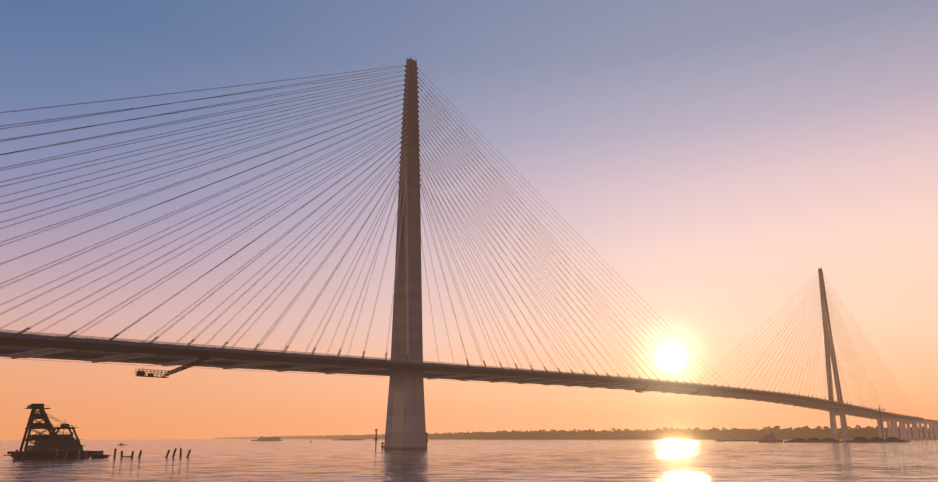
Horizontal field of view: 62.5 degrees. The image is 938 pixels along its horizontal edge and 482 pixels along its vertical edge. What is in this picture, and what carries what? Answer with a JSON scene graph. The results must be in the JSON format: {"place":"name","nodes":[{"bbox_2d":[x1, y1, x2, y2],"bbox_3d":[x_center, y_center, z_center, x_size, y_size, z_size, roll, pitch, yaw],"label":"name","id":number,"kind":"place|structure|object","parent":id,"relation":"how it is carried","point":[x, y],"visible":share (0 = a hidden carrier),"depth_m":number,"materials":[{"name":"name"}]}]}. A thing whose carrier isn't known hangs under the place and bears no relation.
{"place":"outdoors","nodes":[
{"label":"outdoors","id":0,"kind":"place"},
{"bbox_2d":[0,439,937,481],"bbox_3d":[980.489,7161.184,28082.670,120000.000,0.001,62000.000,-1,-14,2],"label":"river water","id":1,"kind":"structure","parent":0,"point":[284,460],"depth_m":203.83,"materials":[{"name":"grey liquid"}]},
{"bbox_2d":[3,403,109,459],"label":"floating crane","id":2,"kind":"object","parent":1,"relation":"on","point":[44,446],"visible":0.94,"depth_m":252.36,"materials":[{"name":"metal"}]},
{"bbox_2d":[13,448,190,459],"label":"mooring piles","id":3,"kind":"object","parent":1,"relation":"on","point":[85,454],"visible":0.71,"depth_m":257.92,"materials":[{"name":"brown wood"}]},
{"bbox_2d":[251,436,282,440],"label":"river ship","id":4,"kind":"object","parent":1,"relation":"on","point":[262,438],"visible":1,"depth_m":2154.59,"materials":[{"name":"paint"}]},
{"bbox_2d":[333,437,363,439],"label":"river barge","id":5,"kind":"object","parent":1,"relation":"on","point":[349,439],"visible":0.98,"depth_m":2483.88,"materials":[{"name":"paint"}]},
{"bbox_2d":[375,429,377,449],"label":"channel marker","id":6,"kind":"object","parent":1,"relation":"in","point":[376,439],"visible":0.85,"depth_m":426.71,"materials":[{"name":"grey metal"}]},
{"bbox_2d":[384,56,426,449],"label":"tower","id":7,"kind":"structure","parent":1,"relation":"in","point":[405,429],"depth_m":433.37,"materials":[{"name":"concrete"}]},
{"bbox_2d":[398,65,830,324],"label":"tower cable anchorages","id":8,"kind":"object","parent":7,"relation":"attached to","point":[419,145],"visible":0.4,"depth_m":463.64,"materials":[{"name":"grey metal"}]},
{"bbox_2d":[715,437,779,440],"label":"river barge","id":9,"kind":"object","parent":1,"relation":"on","point":[736,439],"visible":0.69,"depth_m":1138.77,"materials":[{"name":"paint"}]},
{"bbox_2d":[818,268,849,440],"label":"tower","id":10,"kind":"structure","parent":1,"relation":"in","point":[843,422],"depth_m":1025.90,"materials":[{"name":"concrete"}]},
{"bbox_2d":[759,433,909,442],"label":"coal barge tow","id":11,"kind":"object","parent":1,"relation":"on","point":[770,438],"visible":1,"depth_m":856.79,"materials":[{"name":"paint"}]},
{"bbox_2d":[878,407,883,438],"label":"tower crane","id":12,"kind":"object","parent":1,"relation":"on","point":[879,409],"visible":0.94,"depth_m":1046.80,"materials":[{"name":"metal"}]},
{"bbox_2d":[872,418,937,439],"bbox_3d":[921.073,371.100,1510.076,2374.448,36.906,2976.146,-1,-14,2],"label":"bridge piers","id":13,"kind":"structure","parent":1,"relation":"in","point":[893,431],"depth_m":1295.74,"materials":[{"name":"grey concrete"}]},
{"bbox_2d":[0,334,923,420],"bbox_3d":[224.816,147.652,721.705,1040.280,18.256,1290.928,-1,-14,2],"label":"bridge deck","id":14,"kind":"structure","parent":13,"relation":"on","point":[80,348],"depth_m":375.03,"materials":[{"name":"concrete"}]},
{"bbox_2d":[135,357,209,377],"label":"maintenance gantry","id":15,"kind":"object","parent":14,"relation":"attached to","point":[139,373],"visible":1,"depth_m":296.17,"materials":[{"name":"metal"}]},
{"bbox_2d":[0,329,921,420],"bbox_3d":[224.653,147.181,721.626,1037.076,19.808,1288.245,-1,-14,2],"label":"bridge railings","id":16,"kind":"object","parent":14,"relation":"on","point":[182,345],"visible":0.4,"depth_m":359.70,"materials":[{"name":"metal"}]},
{"bbox_2d":[0,64,922,418],"bbox_3d":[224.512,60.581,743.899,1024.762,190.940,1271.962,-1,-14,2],"label":"stay cables","id":17,"kind":"object","parent":14,"relation":"on","point":[838,346],"visible":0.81,"depth_m":440.96,"materials":[{"name":"grey metal"}]},
{"bbox_2d":[634,385,649,392],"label":"maintenance gantry","id":18,"kind":"object","parent":14,"relation":"on","point":[643,389],"visible":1,"depth_m":579.28,"materials":[{"name":"metal"}]},
{"bbox_2d":[690,389,700,394],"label":"maintenance gantry","id":19,"kind":"object","parent":14,"relation":"on","point":[695,392],"visible":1,"depth_m":644.77,"materials":[{"name":"metal"}]},
{"bbox_2d":[922,419,937,422],"bbox_3d":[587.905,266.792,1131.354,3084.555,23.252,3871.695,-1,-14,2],"label":"bridge deck","id":20,"kind":"structure","parent":13,"relation":"on","point":[924,420],"depth_m":1385.94,"materials":[{"name":"grey concrete"}]},
{"bbox_2d":[0,0,937,439],"label":"sky","id":21,"kind":"structure","parent":0,"point":[715,156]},
{"bbox_2d":[427,438,934,439],"bbox_3d":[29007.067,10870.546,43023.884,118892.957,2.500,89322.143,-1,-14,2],"label":"bank ground","id":22,"kind":"structure","parent":0,"point":[617,439],"depth_m":2133.06,"materials":[{"name":"brown soil"}]},
{"bbox_2d":[214,425,937,438],"bbox_3d":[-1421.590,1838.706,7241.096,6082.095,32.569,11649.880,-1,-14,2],"label":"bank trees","id":23,"kind":"object","parent":22,"relation":"on","point":[805,431],"visible":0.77,"depth_m":2018.33,"materials":[{"name":"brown plant"}]},
{"bbox_2d":[219,433,934,438],"bbox_3d":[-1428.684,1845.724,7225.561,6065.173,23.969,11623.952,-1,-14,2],"label":"bank scrub foliage","id":24,"kind":"object","parent":22,"relation":"on","point":[701,437],"visible":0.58,"depth_m":2033.53,"materials":[{"name":"green plant"}]}
]}

